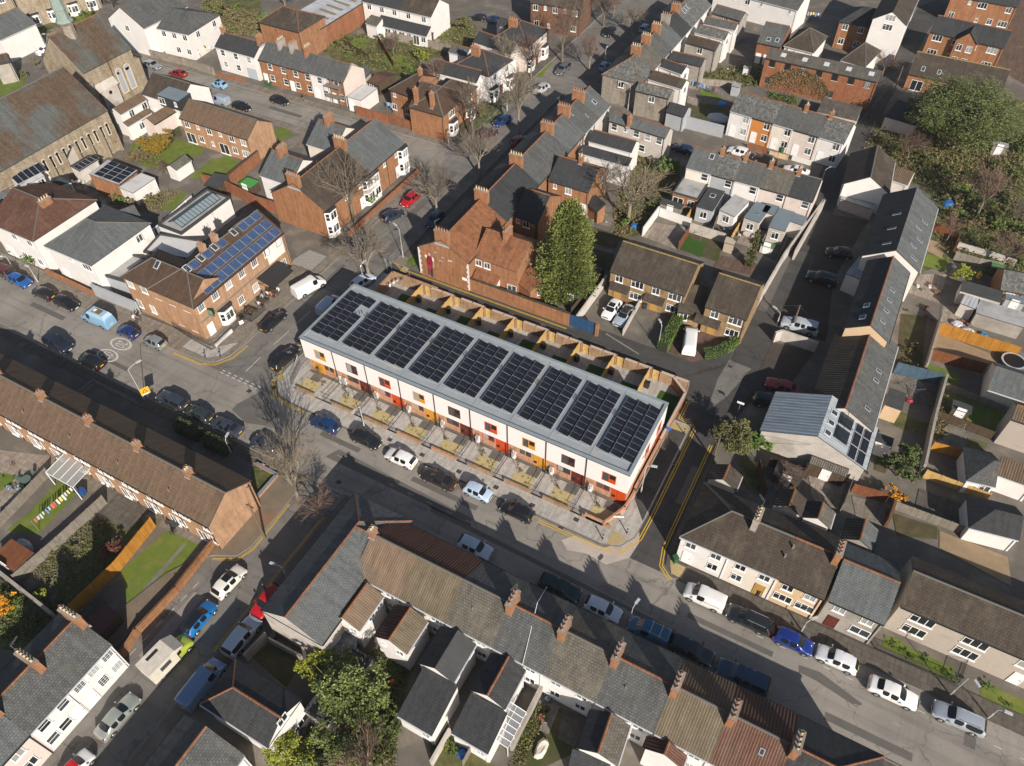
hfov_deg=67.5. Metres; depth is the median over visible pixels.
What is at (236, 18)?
shrub
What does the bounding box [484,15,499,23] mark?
parked car
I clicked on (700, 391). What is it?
lane mouth
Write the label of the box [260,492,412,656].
corner building
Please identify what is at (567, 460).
window
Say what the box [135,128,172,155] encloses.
tree
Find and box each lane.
[384,263,731,378]
[630,67,882,570]
[834,0,949,182]
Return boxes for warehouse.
[301,0,365,44]
[711,0,809,32]
[759,47,881,110]
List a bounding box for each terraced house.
[0,352,9,358]
[0,358,31,428]
[0,369,53,440]
[0,656,89,749]
[0,710,54,765]
[6,380,75,452]
[10,604,128,709]
[28,391,98,458]
[51,403,120,477]
[75,414,144,490]
[99,426,169,503]
[124,439,193,517]
[149,451,218,531]
[175,464,260,548]
[179,98,276,159]
[214,24,265,80]
[258,31,297,89]
[270,162,351,237]
[285,42,317,96]
[299,284,383,383]
[302,146,375,215]
[309,55,335,101]
[318,129,389,199]
[327,60,365,106]
[331,295,415,397]
[344,117,409,184]
[356,526,381,555]
[360,523,438,610]
[362,0,403,20]
[364,307,447,411]
[398,319,481,425]
[399,539,483,634]
[400,0,449,38]
[417,198,542,299]
[433,332,516,440]
[445,561,527,661]
[457,162,539,231]
[470,345,551,456]
[491,582,576,689]
[492,130,569,191]
[507,359,589,472]
[524,113,585,159]
[530,0,591,36]
[542,606,626,716]
[543,97,598,145]
[546,373,628,489]
[555,82,610,131]
[586,388,668,503]
[594,631,682,745]
[601,53,651,108]
[608,110,673,161]
[615,42,662,70]
[624,31,672,58]
[635,21,681,51]
[645,10,691,52]
[653,658,736,765]
[654,0,711,34]
[677,482,751,578]
[685,146,719,188]
[707,684,797,765]
[709,137,742,203]
[722,496,797,599]
[725,91,761,140]
[731,150,768,210]
[747,97,782,146]
[757,150,796,208]
[767,103,803,153]
[768,521,846,618]
[784,164,822,221]
[786,714,884,765]
[787,101,828,160]
[812,104,856,167]
[815,543,900,643]
[922,15,1011,65]
[944,0,1019,28]
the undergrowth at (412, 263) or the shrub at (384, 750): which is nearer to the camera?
the shrub at (384, 750)
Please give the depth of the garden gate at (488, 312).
109.91 m
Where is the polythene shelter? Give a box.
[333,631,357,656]
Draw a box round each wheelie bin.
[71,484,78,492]
[77,487,86,495]
[268,631,276,640]
[299,727,307,737]
[416,295,421,302]
[446,306,450,313]
[477,317,480,325]
[508,329,512,337]
[540,341,545,349]
[574,354,579,362]
[608,366,614,375]
[644,380,650,388]
[671,554,679,563]
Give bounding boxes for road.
[0,277,1023,765]
[41,478,344,765]
[52,3,120,23]
[218,0,655,390]
[564,79,728,133]
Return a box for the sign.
[139,386,150,401]
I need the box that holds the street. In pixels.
[41,32,454,167]
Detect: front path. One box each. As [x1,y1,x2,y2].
[294,371,338,398]
[325,384,369,412]
[357,398,402,427]
[390,412,436,443]
[424,426,471,459]
[459,441,506,474]
[496,457,543,492]
[533,473,582,509]
[572,490,621,528]
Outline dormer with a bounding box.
[156,87,190,113]
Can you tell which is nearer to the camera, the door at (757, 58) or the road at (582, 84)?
the road at (582, 84)
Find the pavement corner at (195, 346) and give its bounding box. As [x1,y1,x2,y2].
[183,339,236,357]
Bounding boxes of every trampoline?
[16,538,33,551]
[707,113,727,122]
[999,352,1023,368]
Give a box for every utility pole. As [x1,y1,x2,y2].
[246,503,266,539]
[712,435,723,459]
[793,305,801,321]
[891,66,903,96]
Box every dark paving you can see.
[310,374,321,381]
[353,392,366,401]
[385,406,399,415]
[418,421,432,430]
[453,435,467,445]
[489,451,503,461]
[525,467,540,477]
[564,483,579,494]
[603,500,618,512]
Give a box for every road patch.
[30,302,65,319]
[85,349,128,370]
[87,738,103,753]
[138,592,202,657]
[232,391,278,424]
[268,106,302,117]
[292,250,326,269]
[310,264,346,295]
[319,431,360,452]
[326,449,470,525]
[378,233,410,258]
[410,172,457,214]
[410,476,477,510]
[430,506,675,632]
[490,105,516,128]
[495,501,502,512]
[562,533,638,563]
[675,465,699,505]
[687,613,772,656]
[707,360,750,409]
[758,238,798,311]
[799,665,861,706]
[824,712,912,761]
[963,732,976,749]
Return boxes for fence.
[0,467,49,527]
[10,495,106,582]
[67,517,155,612]
[342,39,369,61]
[377,34,393,67]
[405,284,422,305]
[435,295,452,316]
[458,101,487,131]
[462,747,470,765]
[466,306,482,327]
[498,318,513,339]
[531,330,545,351]
[566,342,579,364]
[571,267,604,314]
[600,355,613,377]
[637,367,649,390]
[677,226,689,249]
[731,213,745,237]
[756,459,767,496]
[768,456,810,478]
[839,476,854,512]
[850,483,891,502]
[893,362,944,384]
[895,500,965,533]
[922,469,991,498]
[930,441,962,457]
[931,349,988,373]
[933,223,960,253]
[937,410,995,438]
[938,322,1021,354]
[945,383,1008,413]
[953,251,1003,267]
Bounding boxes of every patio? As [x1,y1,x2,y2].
[384,283,415,298]
[413,293,444,310]
[442,305,474,321]
[473,316,506,333]
[505,328,539,344]
[537,340,573,359]
[570,352,607,370]
[605,364,643,386]
[640,377,679,433]
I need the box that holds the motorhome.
[135,634,193,683]
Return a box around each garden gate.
[425,286,430,295]
[455,297,460,306]
[485,308,490,317]
[517,319,522,329]
[549,331,555,341]
[582,343,588,354]
[616,356,624,366]
[652,369,659,379]
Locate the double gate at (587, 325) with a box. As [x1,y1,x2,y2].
[570,314,599,336]
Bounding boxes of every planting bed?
[299,378,320,392]
[338,395,359,409]
[370,409,392,424]
[403,424,426,439]
[438,439,461,455]
[473,454,496,471]
[510,470,534,488]
[549,487,573,505]
[589,504,613,519]
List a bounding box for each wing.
[12,162,46,186]
[42,167,50,182]
[51,174,74,190]
[96,200,106,207]
[109,93,149,135]
[119,205,142,219]
[123,108,151,139]
[142,106,179,137]
[259,140,313,200]
[306,110,354,157]
[338,582,386,647]
[365,15,383,39]
[374,604,429,669]
[380,15,431,46]
[388,61,437,119]
[397,667,459,744]
[418,626,476,691]
[451,693,507,762]
[470,652,526,711]
[513,187,560,242]
[548,148,606,215]
[569,749,610,765]
[576,709,631,765]
[578,144,631,185]
[587,195,605,223]
[588,129,639,169]
[633,81,674,122]
[640,735,687,765]
[648,69,688,105]
[659,58,689,79]
[669,50,706,89]
[684,34,721,72]
[694,24,730,62]
[703,16,738,52]
[712,4,747,42]
[772,488,806,519]
[799,501,835,530]
[839,518,878,551]
[890,167,914,192]
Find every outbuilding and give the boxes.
[0,52,19,83]
[165,155,193,180]
[363,65,371,85]
[448,43,470,62]
[496,17,508,33]
[706,464,742,493]
[753,21,791,64]
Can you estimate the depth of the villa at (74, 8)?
180.58 m
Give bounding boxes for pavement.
[0,251,208,363]
[0,326,304,475]
[36,50,426,169]
[51,27,459,148]
[107,475,308,648]
[175,166,434,361]
[277,273,690,546]
[393,255,408,265]
[403,93,567,257]
[452,0,615,143]
[666,439,1023,736]
[679,663,895,765]
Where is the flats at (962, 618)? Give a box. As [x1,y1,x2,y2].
[884,555,1023,688]
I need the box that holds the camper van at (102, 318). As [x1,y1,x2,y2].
[81,306,116,329]
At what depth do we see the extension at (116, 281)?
113.68 m
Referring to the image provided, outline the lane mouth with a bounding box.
[675,366,717,427]
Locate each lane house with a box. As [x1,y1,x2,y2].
[811,326,898,431]
[842,256,909,346]
[857,187,938,301]
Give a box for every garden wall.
[0,571,55,617]
[44,268,94,295]
[90,283,141,313]
[118,539,215,658]
[149,50,214,74]
[200,173,277,213]
[214,329,232,346]
[216,72,245,81]
[226,150,260,184]
[243,632,267,660]
[255,462,277,498]
[268,637,302,659]
[296,386,315,396]
[331,401,354,414]
[347,167,419,236]
[355,105,388,123]
[363,416,387,429]
[373,271,437,293]
[386,32,450,52]
[387,113,442,140]
[396,430,421,444]
[429,728,450,765]
[430,287,454,304]
[431,446,456,459]
[460,297,485,316]
[467,462,492,476]
[469,277,570,325]
[491,309,516,327]
[504,478,530,492]
[510,685,542,751]
[523,320,548,339]
[542,495,569,510]
[555,332,582,351]
[576,275,606,317]
[581,513,610,528]
[584,490,635,526]
[589,344,616,364]
[622,300,639,334]
[623,357,652,377]
[634,439,661,491]
[642,206,659,236]
[659,207,691,225]
[659,370,689,391]
[660,377,686,445]
[685,116,724,137]
[689,223,726,242]
[701,78,735,87]
[747,143,767,152]
[757,199,823,306]
[769,150,788,159]
[772,329,818,352]
[791,155,811,165]
[792,200,824,259]
[883,500,896,527]
[919,374,948,473]
[923,311,944,368]
[956,242,1016,265]
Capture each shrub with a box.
[63,544,77,553]
[87,523,99,532]
[92,522,104,533]
[92,530,105,539]
[95,535,108,542]
[116,196,126,203]
[125,197,135,204]
[141,193,151,202]
[150,196,157,205]
[220,12,232,18]
[231,16,241,25]
[334,40,344,46]
[336,719,346,732]
[345,36,353,43]
[372,754,380,765]
[376,746,387,758]
[381,742,396,756]
[383,755,394,763]
[403,65,413,71]
[444,738,452,749]
[450,741,460,755]
[621,218,630,225]
[628,213,637,223]
[649,198,659,206]
[878,132,887,143]
[888,146,898,152]
[889,150,902,157]
[890,640,896,647]
[903,651,915,659]
[905,347,915,354]
[910,150,925,162]
[922,147,937,156]
[925,157,933,165]
[931,423,939,432]
[936,422,945,431]
[940,165,948,172]
[940,186,950,195]
[943,183,955,189]
[945,190,963,206]
[945,205,958,217]
[947,672,958,683]
[955,230,966,239]
[957,189,975,203]
[957,220,972,228]
[961,187,974,197]
[971,203,988,211]
[973,217,986,225]
[977,200,992,212]
[977,209,985,219]
[981,679,994,691]
[985,208,995,215]
[988,213,1005,223]
[990,160,1003,166]
[990,217,1007,228]
[993,227,1005,233]
[994,217,1005,229]
[1002,215,1012,223]
[1008,168,1020,175]
[1008,174,1023,187]
[1009,194,1023,206]
[1011,224,1023,236]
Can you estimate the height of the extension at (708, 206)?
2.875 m
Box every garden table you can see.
[20,475,30,482]
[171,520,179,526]
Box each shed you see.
[0,539,33,572]
[70,154,99,182]
[86,604,123,640]
[203,173,230,194]
[238,177,260,194]
[367,71,396,94]
[562,286,581,305]
[659,198,683,214]
[723,236,736,253]
[730,82,741,96]
[742,65,751,74]
[759,240,775,254]
[771,461,803,488]
[806,455,848,485]
[948,399,972,419]
[988,262,1004,276]
[989,141,1008,155]
[1001,294,1023,310]
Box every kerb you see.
[0,325,308,476]
[32,284,206,363]
[49,30,455,149]
[147,79,427,165]
[276,272,690,546]
[401,93,562,254]
[461,10,606,144]
[884,758,899,765]
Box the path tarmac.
[634,428,685,520]
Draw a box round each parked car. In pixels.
[0,261,16,279]
[5,271,32,288]
[31,285,57,301]
[35,44,45,55]
[40,331,74,353]
[52,294,80,311]
[64,748,95,765]
[77,352,106,370]
[91,692,141,742]
[116,324,140,340]
[141,59,161,70]
[142,333,167,350]
[155,390,190,411]
[168,68,187,77]
[179,599,218,638]
[183,404,214,424]
[209,416,244,437]
[209,564,247,600]
[211,79,227,89]
[219,614,262,659]
[231,100,251,112]
[249,434,280,455]
[249,581,279,620]
[257,309,287,332]
[267,346,299,371]
[269,94,289,106]
[295,329,305,347]
[309,414,341,434]
[346,235,367,253]
[349,273,375,286]
[349,427,382,450]
[380,208,404,223]
[384,447,417,469]
[400,190,420,207]
[419,466,457,491]
[425,209,444,227]
[456,533,493,560]
[462,480,492,503]
[469,13,486,21]
[478,128,498,139]
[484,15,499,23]
[492,113,512,127]
[499,499,535,523]
[509,135,525,146]
[532,82,550,95]
[537,571,581,603]
[555,61,571,75]
[582,593,622,623]
[598,61,610,71]
[601,298,622,320]
[602,25,616,37]
[612,302,634,327]
[638,23,648,32]
[666,632,715,667]
[671,143,693,155]
[715,657,771,697]
[725,603,773,636]
[726,146,750,157]
[751,391,773,407]
[752,153,779,165]
[764,377,801,392]
[771,624,814,656]
[780,315,819,336]
[783,164,810,174]
[805,270,838,287]
[814,644,859,675]
[825,246,853,260]
[867,673,918,710]
[931,699,987,738]
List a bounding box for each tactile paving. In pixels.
[275,373,284,381]
[400,266,408,272]
[607,531,626,545]
[670,422,689,432]
[670,560,686,577]
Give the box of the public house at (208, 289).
[120,209,292,339]
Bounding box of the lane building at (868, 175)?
[836,145,895,213]
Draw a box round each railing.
[81,380,136,403]
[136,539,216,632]
[173,313,244,349]
[235,307,264,321]
[290,356,307,383]
[871,637,968,683]
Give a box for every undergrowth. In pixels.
[0,582,58,648]
[29,517,114,604]
[102,187,184,211]
[131,146,163,165]
[221,5,258,35]
[302,650,407,713]
[328,33,421,74]
[330,705,400,765]
[406,258,419,268]
[421,24,477,62]
[467,74,527,130]
[508,699,546,765]
[613,156,679,239]
[704,65,762,87]
[768,91,797,104]
[864,121,1023,184]
[880,130,1023,181]
[892,147,1023,271]
[922,154,1023,271]
[928,394,948,440]
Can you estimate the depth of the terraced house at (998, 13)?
171.05 m
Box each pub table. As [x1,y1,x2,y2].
[243,306,257,315]
[255,297,268,305]
[266,288,279,298]
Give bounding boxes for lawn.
[0,77,24,96]
[0,472,15,490]
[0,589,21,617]
[8,481,76,534]
[72,11,94,22]
[121,531,197,603]
[128,139,180,168]
[159,192,188,209]
[174,139,204,156]
[189,159,245,182]
[216,155,239,163]
[274,127,292,141]
[344,37,368,49]
[383,53,409,69]
[397,293,409,302]
[410,255,417,264]
[426,307,436,313]
[456,315,470,325]
[486,330,499,337]
[518,339,535,349]
[535,61,552,76]
[552,355,566,362]
[585,364,604,375]
[620,380,637,389]
[656,390,679,425]
[680,238,706,256]
[699,89,721,98]
[882,637,954,680]
[923,254,948,270]
[926,363,961,385]
[939,392,1003,439]
[942,161,984,179]
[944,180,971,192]
[980,681,1023,715]
[983,162,1023,178]
[988,205,1023,225]
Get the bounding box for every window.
[5,423,18,436]
[10,747,27,763]
[23,755,40,765]
[27,12,42,27]
[27,435,40,449]
[36,258,45,266]
[37,178,45,183]
[37,718,53,734]
[45,730,62,746]
[46,8,55,22]
[49,447,59,458]
[56,698,72,713]
[57,716,74,733]
[64,184,74,190]
[66,1,81,16]
[73,680,88,695]
[81,263,93,272]
[85,0,98,10]
[87,664,101,679]
[95,473,108,486]
[97,673,111,688]
[101,650,115,664]
[103,477,113,487]
[110,659,125,674]
[116,69,127,91]
[119,486,132,500]
[125,64,135,87]
[126,280,134,288]
[127,490,137,500]
[128,109,134,116]
[135,233,143,244]
[136,299,144,308]
[139,122,144,130]
[140,286,148,295]
[141,102,148,109]
[143,499,156,513]
[149,305,157,314]
[151,503,162,513]
[158,97,165,105]
[160,659,171,671]
[168,513,181,527]
[176,517,187,527]
[184,121,190,128]
[186,132,197,144]
[195,30,200,38]
[196,528,209,541]
[197,302,206,313]
[198,135,205,143]
[206,128,212,135]
[207,534,218,545]
[211,291,219,301]
[217,301,235,325]
[218,142,230,155]
[225,279,233,290]
[228,135,234,142]
[232,146,238,154]
[237,294,245,305]
[238,268,245,279]
[240,139,246,146]
[242,150,250,157]
[251,258,258,268]
[252,282,259,293]
[267,63,272,70]
[277,712,289,729]
[283,78,288,85]
[293,70,298,77]
[294,713,308,736]
[295,82,301,89]
[305,74,310,80]
[313,349,325,361]
[317,77,322,84]
[323,205,340,237]
[324,365,334,373]
[345,363,357,375]
[347,375,358,383]
[349,626,358,635]
[362,174,375,205]
[369,613,375,623]
[372,168,381,199]
[378,376,390,389]
[379,388,390,397]
[385,593,395,600]
[392,103,397,110]
[395,649,404,658]
[397,143,409,174]
[405,108,409,115]
[406,13,410,19]
[412,391,424,403]
[412,403,424,412]
[413,35,419,45]
[421,16,426,23]
[421,36,425,43]
[421,732,430,740]
[430,617,440,625]
[447,418,458,426]
[448,117,458,136]
[448,406,460,418]
[449,108,454,119]
[466,102,474,120]
[475,259,481,267]
[475,641,486,649]
[475,749,484,758]
[476,650,486,659]
[482,432,494,442]
[484,262,490,270]
[484,421,496,434]
[489,84,498,102]
[505,73,514,90]
[507,283,516,292]
[519,448,531,458]
[522,220,529,228]
[522,437,534,450]
[524,675,535,686]
[525,667,535,675]
[527,55,534,72]
[533,4,537,10]
[541,42,548,59]
[548,689,559,699]
[549,681,561,689]
[557,465,569,474]
[561,454,574,467]
[564,187,571,195]
[574,702,585,712]
[575,694,587,702]
[596,482,609,491]
[602,471,616,484]
[611,123,616,131]
[614,275,622,283]
[618,80,623,88]
[629,291,641,302]
[629,731,640,742]
[630,280,643,290]
[631,724,643,733]
[632,130,639,138]
[638,144,644,152]
[644,133,650,141]
[644,443,649,458]
[648,95,654,103]
[651,287,659,295]
[653,433,659,448]
[655,137,661,145]
[656,420,661,436]
[665,304,677,313]
[667,292,681,302]
[672,196,683,203]
[679,313,687,321]
[684,542,696,551]
[686,200,693,208]
[687,754,699,763]
[696,47,702,54]
[698,211,706,219]
[700,173,707,181]
[705,561,717,572]
[709,310,718,319]
[709,553,721,562]
[721,214,728,223]
[723,180,731,188]
[723,327,738,336]
[727,316,742,327]
[728,572,742,583]
[733,563,745,573]
[739,128,746,135]
[742,116,749,124]
[745,222,753,231]
[748,186,756,194]
[757,574,770,583]
[759,134,766,142]
[763,122,770,130]
[768,60,775,67]
[770,231,779,240]
[771,591,792,605]
[774,194,783,202]
[780,140,787,148]
[780,584,793,593]
[783,128,791,136]
[784,63,790,70]
[792,600,814,614]
[800,67,806,74]
[800,201,808,209]
[801,594,816,603]
[803,147,811,155]
[806,136,815,144]
[816,70,822,77]
[826,91,832,98]
[827,155,835,162]
[830,74,838,81]
[831,143,839,151]
[831,606,845,615]
[837,38,843,44]
[841,23,848,30]
[847,77,854,84]
[847,625,870,639]
[857,27,863,33]
[858,618,873,628]
[863,81,871,88]
[881,23,892,31]
[884,14,895,22]
[898,623,927,639]
[907,614,935,629]
[908,79,923,91]
[926,48,937,53]
[931,34,942,42]
[948,12,954,17]
[949,645,979,662]
[955,44,962,51]
[959,636,989,652]
[964,46,972,53]
[977,2,987,9]
[978,485,989,490]
[985,18,992,25]
[985,46,997,54]
[996,20,1007,27]
[1005,7,1012,13]
[1013,660,1023,669]
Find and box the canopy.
[45,454,89,498]
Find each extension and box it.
[105,254,145,297]
[143,233,204,258]
[157,188,235,239]
[304,645,373,728]
[672,175,707,213]
[694,187,724,224]
[717,194,749,229]
[741,201,771,235]
[762,203,779,228]
[765,208,794,245]
[785,213,807,237]
[817,98,862,124]
[837,196,875,219]
[840,256,862,295]
[872,433,893,457]
[879,387,906,422]
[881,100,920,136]
[954,280,1002,304]
[955,294,979,319]
[970,299,1023,338]
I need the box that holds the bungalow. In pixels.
[903,51,1010,91]
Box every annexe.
[119,173,159,204]
[959,494,1023,550]
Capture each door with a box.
[0,561,12,572]
[7,245,17,257]
[61,267,71,279]
[70,703,88,720]
[84,689,101,706]
[154,43,160,51]
[207,321,216,335]
[241,183,247,191]
[246,67,258,79]
[263,73,268,83]
[290,80,295,90]
[313,360,325,374]
[314,87,320,98]
[349,100,354,111]
[359,380,372,394]
[360,197,365,208]
[392,394,404,408]
[396,165,400,177]
[425,408,437,422]
[460,423,472,437]
[496,438,508,453]
[533,454,544,468]
[571,471,584,485]
[610,488,625,502]
[613,291,620,298]
[649,303,656,311]
[666,204,673,211]
[680,551,692,564]
[706,327,714,334]
[728,125,735,136]
[749,131,756,142]
[751,583,765,596]
[754,53,760,63]
[761,242,770,254]
[769,137,777,149]
[779,474,790,487]
[790,144,798,155]
[814,151,823,162]
[818,469,831,481]
[823,615,839,628]
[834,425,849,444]
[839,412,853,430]
[953,407,967,418]
[993,144,1004,155]
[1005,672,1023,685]
[1007,299,1020,309]
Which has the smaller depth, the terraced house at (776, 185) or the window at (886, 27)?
the terraced house at (776, 185)
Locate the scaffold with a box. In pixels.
[322,76,345,109]
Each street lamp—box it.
[128,359,144,399]
[225,432,230,452]
[269,561,286,576]
[351,407,365,428]
[629,598,639,621]
[640,465,656,492]
[801,616,817,630]
[949,677,980,695]
[987,710,1012,718]
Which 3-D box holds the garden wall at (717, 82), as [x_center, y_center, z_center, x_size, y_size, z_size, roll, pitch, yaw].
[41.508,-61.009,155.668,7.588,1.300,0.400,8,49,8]
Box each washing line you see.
[31,486,76,529]
[387,274,409,290]
[690,79,722,98]
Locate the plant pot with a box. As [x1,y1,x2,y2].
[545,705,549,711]
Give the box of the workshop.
[759,391,878,483]
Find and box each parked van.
[174,657,226,713]
[212,93,231,106]
[290,275,325,299]
[315,294,338,315]
[626,615,671,648]
[681,326,699,355]
[683,582,727,613]
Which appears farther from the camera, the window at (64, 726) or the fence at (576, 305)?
the fence at (576, 305)
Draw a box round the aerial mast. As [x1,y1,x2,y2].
[522,587,546,664]
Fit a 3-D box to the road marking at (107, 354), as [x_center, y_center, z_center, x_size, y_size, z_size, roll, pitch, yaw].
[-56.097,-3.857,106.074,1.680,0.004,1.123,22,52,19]
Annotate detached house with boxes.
[0,7,44,61]
[0,182,98,271]
[0,183,15,203]
[43,205,154,291]
[66,144,78,164]
[107,0,187,55]
[141,72,213,125]
[143,715,251,765]
[156,7,221,59]
[199,658,309,758]
[408,78,477,140]
[431,43,514,103]
[473,12,548,72]
[608,240,704,316]
[693,270,764,343]
[783,27,827,56]
[832,6,876,50]
[840,42,881,68]
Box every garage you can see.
[89,160,137,197]
[347,84,378,111]
[664,102,691,131]
[677,284,708,327]
[990,267,1023,303]
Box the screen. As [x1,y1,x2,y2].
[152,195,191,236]
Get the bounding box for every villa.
[0,0,15,13]
[13,0,55,27]
[62,0,102,16]
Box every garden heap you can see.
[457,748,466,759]
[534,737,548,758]
[630,223,638,228]
[718,100,725,105]
[905,397,912,403]
[941,199,953,208]
[950,320,962,327]
[962,327,973,331]
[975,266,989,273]
[976,271,982,278]
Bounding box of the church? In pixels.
[0,0,147,190]
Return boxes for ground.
[0,0,1023,765]
[0,450,57,507]
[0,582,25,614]
[0,613,52,649]
[38,23,57,34]
[47,517,160,613]
[69,475,101,490]
[76,179,91,191]
[79,595,110,620]
[95,494,149,529]
[99,197,118,207]
[118,132,135,143]
[146,307,244,346]
[159,517,205,544]
[165,126,181,138]
[205,0,261,35]
[230,174,259,199]
[245,266,302,319]
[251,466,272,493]
[252,643,301,687]
[276,636,308,657]
[277,122,312,147]
[305,649,413,715]
[323,33,419,78]
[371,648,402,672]
[419,24,474,60]
[430,735,493,765]
[459,102,491,132]
[515,707,579,765]
[537,296,553,305]
[540,702,559,733]
[558,709,585,747]
[591,213,614,226]
[592,249,613,270]
[593,227,620,247]
[614,155,680,241]
[614,300,635,333]
[625,306,670,347]
[643,222,685,249]
[668,325,727,361]
[680,232,722,260]
[686,102,729,129]
[687,96,700,105]
[687,216,713,228]
[703,63,761,86]
[712,255,758,280]
[716,224,740,238]
[736,230,766,248]
[739,457,765,493]
[745,342,813,401]
[758,237,785,259]
[767,91,796,104]
[770,470,803,491]
[778,214,867,326]
[782,287,831,341]
[808,476,845,509]
[852,496,887,526]
[868,97,1023,183]
[874,455,886,472]
[890,369,905,381]
[890,412,927,437]
[893,513,936,539]
[896,313,925,367]
[898,455,917,479]
[906,384,936,405]
[908,274,946,302]
[915,489,962,523]
[918,184,1023,273]
[923,444,957,480]
[927,240,944,257]
[932,429,951,444]
[934,334,995,368]
[939,282,971,326]
[939,530,1011,585]
[941,305,959,324]
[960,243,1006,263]
[967,438,987,450]
[988,148,1010,163]
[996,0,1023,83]
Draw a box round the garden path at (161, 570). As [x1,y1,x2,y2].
[137,543,186,595]
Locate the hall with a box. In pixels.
[257,6,329,53]
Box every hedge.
[170,416,204,442]
[199,431,232,457]
[656,311,684,352]
[701,335,742,358]
[744,229,760,267]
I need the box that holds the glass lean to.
[496,702,526,755]
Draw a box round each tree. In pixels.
[0,591,16,616]
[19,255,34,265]
[31,588,46,602]
[96,536,121,561]
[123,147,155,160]
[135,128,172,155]
[155,161,169,173]
[200,0,224,13]
[249,423,320,499]
[256,12,266,19]
[260,729,320,765]
[286,476,334,526]
[293,648,337,684]
[294,718,366,765]
[308,646,390,731]
[309,150,380,223]
[313,368,323,383]
[320,714,388,765]
[326,217,389,274]
[339,380,347,392]
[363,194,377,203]
[365,695,401,745]
[369,392,380,406]
[382,32,399,55]
[408,157,456,208]
[414,48,429,60]
[423,56,445,80]
[451,16,471,28]
[452,77,487,135]
[453,123,502,176]
[474,438,483,452]
[476,103,490,116]
[493,32,521,58]
[496,58,542,134]
[513,454,521,469]
[515,34,547,76]
[530,196,602,306]
[547,1,584,61]
[550,471,559,485]
[569,0,588,35]
[570,32,600,70]
[590,486,600,502]
[591,0,622,26]
[592,156,675,223]
[619,2,649,35]
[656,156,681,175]
[710,416,753,454]
[746,422,775,450]
[774,460,805,487]
[876,49,903,74]
[881,441,924,482]
[884,483,908,501]
[896,130,932,160]
[904,71,1023,153]
[905,96,927,128]
[942,212,966,242]
[950,263,975,279]
[961,161,993,190]
[972,161,1020,217]
[990,231,1023,264]
[1004,195,1023,227]
[1006,129,1023,153]
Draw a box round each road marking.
[96,349,118,361]
[100,351,112,358]
[110,338,131,349]
[115,340,127,347]
[130,582,198,654]
[173,346,247,364]
[212,504,289,560]
[213,517,323,651]
[246,312,308,370]
[271,368,305,413]
[310,479,341,496]
[382,492,712,650]
[390,484,512,542]
[393,260,564,328]
[537,518,652,552]
[606,333,638,354]
[650,429,695,518]
[659,445,711,579]
[675,619,984,765]
[678,402,693,425]
[757,635,1023,759]
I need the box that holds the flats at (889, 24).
[865,0,918,66]
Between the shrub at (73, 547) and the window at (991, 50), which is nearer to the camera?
the shrub at (73, 547)

